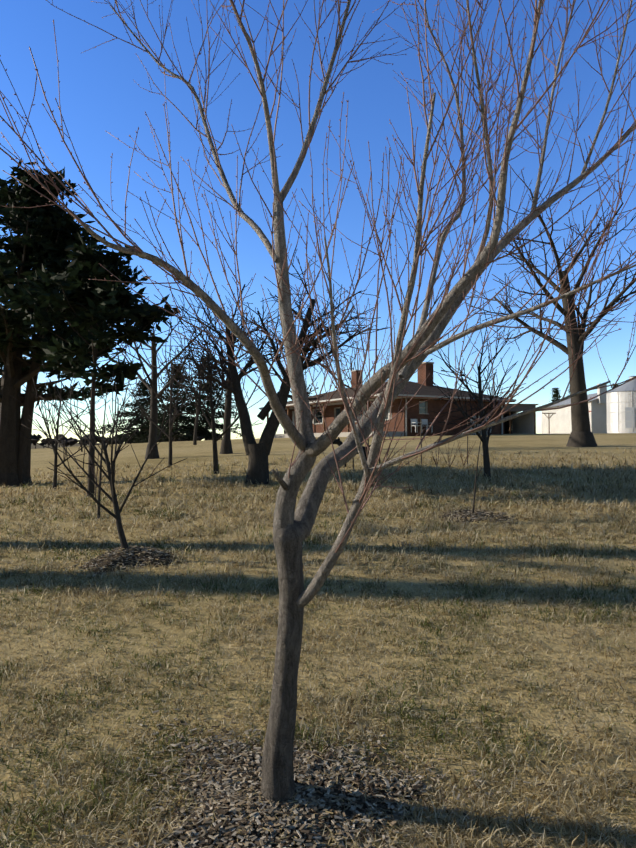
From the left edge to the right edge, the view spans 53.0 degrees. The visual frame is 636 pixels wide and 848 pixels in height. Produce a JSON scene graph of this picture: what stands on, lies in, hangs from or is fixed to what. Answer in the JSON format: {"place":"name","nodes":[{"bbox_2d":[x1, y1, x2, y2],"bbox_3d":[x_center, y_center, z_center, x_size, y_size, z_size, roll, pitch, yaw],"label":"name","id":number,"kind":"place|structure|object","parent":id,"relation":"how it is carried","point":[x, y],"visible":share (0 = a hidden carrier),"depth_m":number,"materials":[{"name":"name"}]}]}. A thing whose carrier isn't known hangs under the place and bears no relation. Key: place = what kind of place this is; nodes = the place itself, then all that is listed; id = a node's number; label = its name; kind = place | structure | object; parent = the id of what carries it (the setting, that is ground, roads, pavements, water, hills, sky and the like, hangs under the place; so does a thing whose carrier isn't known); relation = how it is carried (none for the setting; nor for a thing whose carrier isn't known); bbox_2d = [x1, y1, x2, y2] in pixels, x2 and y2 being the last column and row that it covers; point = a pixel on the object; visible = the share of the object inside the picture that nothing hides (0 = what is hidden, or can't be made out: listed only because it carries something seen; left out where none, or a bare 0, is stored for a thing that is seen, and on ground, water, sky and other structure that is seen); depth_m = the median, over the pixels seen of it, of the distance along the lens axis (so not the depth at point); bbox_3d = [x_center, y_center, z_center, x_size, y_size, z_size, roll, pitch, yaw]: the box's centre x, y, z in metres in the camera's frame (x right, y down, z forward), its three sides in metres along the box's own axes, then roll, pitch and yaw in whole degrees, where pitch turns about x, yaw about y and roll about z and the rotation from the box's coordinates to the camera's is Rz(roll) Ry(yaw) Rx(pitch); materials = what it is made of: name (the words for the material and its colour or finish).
{"place":"outdoors","nodes":[
{"label":"outdoors","id":0,"kind":"place"},
{"bbox_2d":[0,433,635,847],"bbox_3d":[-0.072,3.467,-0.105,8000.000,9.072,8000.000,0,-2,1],"label":"ground","id":1,"kind":"structure","parent":0,"point":[202,451],"depth_m":4.12,"materials":[{"name":"beige plant"}]},
{"bbox_2d":[0,202,94,485],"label":"evergreen tree","id":2,"kind":"object","parent":1,"relation":"on","point":[67,230],"visible":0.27,"depth_m":14.57,"materials":[{"name":"green plant"}]},
{"bbox_2d":[0,158,116,487],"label":"pine","id":3,"kind":"object","parent":1,"relation":"on","point":[13,327],"visible":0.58,"depth_m":14.31,"materials":[{"name":"green plant"}]},
{"bbox_2d":[11,361,110,490],"bbox_3d":[-5.373,0.109,13.053,1.963,2.828,2.104,0,-2,1],"label":"tree","id":4,"kind":"object","parent":1,"relation":"on","point":[46,421],"visible":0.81,"depth_m":13.07,"materials":[{"name":"brown plant"}]},
{"bbox_2d":[66,421,87,451],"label":"tree","id":5,"kind":"object","parent":1,"relation":"on","point":[80,434],"visible":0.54,"depth_m":32.25,"materials":[{"name":"brown plant"}]},
{"bbox_2d":[0,232,185,495],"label":"pine","id":6,"kind":"object","parent":1,"relation":"on","point":[113,300],"visible":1,"depth_m":11.55,"materials":[{"name":"green plant"}]},
{"bbox_2d":[89,385,106,518],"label":"thin tree","id":7,"kind":"object","parent":1,"relation":"on","point":[99,490],"visible":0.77,"depth_m":9.19,"materials":[{"name":"brown plant"}]},
{"bbox_2d":[48,545,201,578],"bbox_3d":[-1.869,1.335,6.443,1.362,0.192,1.385,0,-2,1],"label":"mulch mound","id":8,"kind":"object","parent":1,"relation":"on","point":[135,554],"visible":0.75,"depth_m":6.24,"materials":[{"name":"brown wood chips"}]},
{"bbox_2d":[17,371,186,548],"bbox_3d":[-2.248,0.481,6.419,1.635,2.022,1.431,0,-2,1],"label":"young tree","id":9,"kind":"object","parent":8,"relation":"on","point":[110,476],"visible":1,"depth_m":6.44,"materials":[{"name":"brown plant"}]},
{"bbox_2d":[31,430,220,448],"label":"tree line","id":10,"kind":"object","parent":1,"relation":"on","point":[71,441],"visible":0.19,"depth_m":449.64,"materials":[{"name":"green plant"}]},
{"bbox_2d":[96,380,178,442],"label":"spruce","id":11,"kind":"object","parent":1,"relation":"on","point":[144,390],"visible":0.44,"depth_m":63.60,"materials":[{"name":"green plant"}]},
{"bbox_2d":[111,322,216,467],"bbox_3d":[-4.098,-0.804,17.882,2.598,4.328,3.309,1,-2,-31],"label":"tree","id":12,"kind":"object","parent":1,"relation":"on","point":[172,375],"visible":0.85,"depth_m":17.79,"materials":[{"name":"brown plant"}]},
{"bbox_2d":[122,362,211,442],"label":"spruce","id":13,"kind":"object","parent":1,"relation":"on","point":[179,419],"visible":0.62,"depth_m":57.92,"materials":[{"name":"green plant"}]},
{"bbox_2d":[98,272,247,458],"bbox_3d":[-5.575,-1.702,22.579,6.168,6.239,5.352,0,-2,1],"label":"tree","id":14,"kind":"object","parent":1,"relation":"on","point":[152,439],"visible":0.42,"depth_m":22.25,"materials":[{"name":"brown plant"}]},
{"bbox_2d":[175,318,224,444],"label":"tree","id":15,"kind":"object","parent":1,"relation":"on","point":[195,428],"visible":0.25,"depth_m":34.70,"materials":[{"name":"brown plant"}]},
{"bbox_2d":[164,353,255,441],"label":"spruce","id":16,"kind":"object","parent":1,"relation":"on","point":[220,414],"visible":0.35,"depth_m":62.08,"materials":[{"name":"green plant"}]},
{"bbox_2d":[160,289,271,473],"bbox_3d":[-2.398,-0.862,15.095,2.719,4.384,2.310,0,-2,1],"label":"tall tree","id":17,"kind":"object","parent":1,"relation":"on","point":[215,439],"visible":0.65,"depth_m":15.10,"materials":[{"name":"brown plant"}]},
{"bbox_2d":[163,274,312,453],"bbox_3d":[-3.379,-2.108,24.352,4.912,6.850,5.894,1,-2,-26],"label":"tree","id":18,"kind":"object","parent":1,"relation":"on","point":[226,446],"visible":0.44,"depth_m":23.20,"materials":[{"name":"brown plant"}]},
{"bbox_2d":[154,250,389,484],"bbox_3d":[-0.885,-1.143,13.064,4.942,5.076,3.011,0,-2,16],"label":"old fruit tree","id":19,"kind":"object","parent":1,"relation":"on","point":[258,463],"visible":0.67,"depth_m":12.59,"materials":[{"name":"brown plant"}]},
{"bbox_2d":[271,315,328,396],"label":"tree","id":20,"kind":"object","parent":1,"relation":"on","point":[305,369],"visible":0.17,"depth_m":66.09,"materials":[{"name":"brown plant"}]},
{"bbox_2d":[0,0,635,803],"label":"peach tree","id":21,"kind":"object","parent":1,"relation":"on","point":[436,198],"depth_m":2.36,"materials":[{"name":"brown plant"}]},
{"bbox_2d":[90,709,548,847],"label":"mulch bed","id":22,"kind":"object","parent":1,"relation":"on","point":[322,797],"visible":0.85,"depth_m":2.40,"materials":[{"name":"grey wood"}]},
{"bbox_2d":[333,437,370,467],"bbox_3d":[0.838,0.688,15.372,1.092,0.751,0.230,0,-2,7],"label":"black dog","id":23,"kind":"object","parent":1,"relation":"on","point":[338,441],"visible":0.38,"depth_m":15.36},
{"bbox_2d":[332,341,379,385],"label":"tree","id":24,"kind":"object","parent":1,"relation":"on","point":[351,364],"visible":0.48,"depth_m":64.13,"materials":[{"name":"brown plant"}]},
{"bbox_2d":[259,362,515,437],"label":"brick ranch house","id":25,"kind":"structure","parent":1,"relation":"on","point":[413,416],"depth_m":44.34,"materials":[{"name":"red brick"}]},
{"bbox_2d":[352,420,474,469],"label":"garden stakes and canes","id":26,"kind":"object","parent":1,"relation":"on","point":[436,462],"visible":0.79,"depth_m":14.72,"materials":[{"name":"brown plant"}]},
{"bbox_2d":[429,300,525,480],"bbox_3d":[2.930,-0.629,12.199,2.094,3.689,2.319,0,-2,1],"label":"round tree","id":27,"kind":"object","parent":1,"relation":"on","point":[484,438],"visible":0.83,"depth_m":12.08,"materials":[{"name":"brown plant"}]},
{"bbox_2d":[424,503,530,525],"bbox_3d":[2.065,1.184,8.382,1.408,0.128,1.592,0,-2,1],"label":"mulch bed","id":28,"kind":"object","parent":1,"relation":"on","point":[477,515],"visible":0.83,"depth_m":8.15,"materials":[{"name":"brown wood"}]},
{"bbox_2d":[472,440,482,512],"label":"tree sapling","id":29,"kind":"object","parent":1,"relation":"on","point":[476,476],"visible":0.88,"depth_m":8.27,"materials":[{"name":"brown plant"}]},
{"bbox_2d":[504,404,537,433],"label":"open shed","id":30,"kind":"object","parent":1,"relation":"on","point":[525,424],"visible":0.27,"depth_m":81.31,"materials":[{"name":"grey metal"}]},
{"bbox_2d":[542,413,555,433],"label":"clothes line post","id":31,"kind":"object","parent":1,"relation":"on","point":[549,418],"visible":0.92,"depth_m":57.71,"materials":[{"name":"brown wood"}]},
{"bbox_2d":[466,164,635,446],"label":"tree","id":32,"kind":"object","parent":1,"relation":"on","point":[581,435],"visible":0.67,"depth_m":21.74,"materials":[{"name":"brown plant"}]},
{"bbox_2d":[550,388,561,401],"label":"spruce","id":33,"kind":"object","parent":1,"relation":"on","point":[556,394],"visible":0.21,"depth_m":119.52,"materials":[{"name":"green plant"}]},
{"bbox_2d":[542,384,606,433],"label":"white metal shed","id":34,"kind":"object","parent":1,"relation":"on","point":[560,421],"visible":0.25,"depth_m":66.77,"materials":[{"name":"white metal"}]},
{"bbox_2d":[606,376,635,432],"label":"grain bin","id":35,"kind":"object","parent":1,"relation":"on","point":[621,408],"visible":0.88,"depth_m":53.42,"materials":[{"name":"metal"}]},
{"bbox_2d":[0,0,635,442],"label":"sky","id":36,"kind":"structure","parent":0,"point":[100,91],"materials":[{"name":"blue"}]}
]}

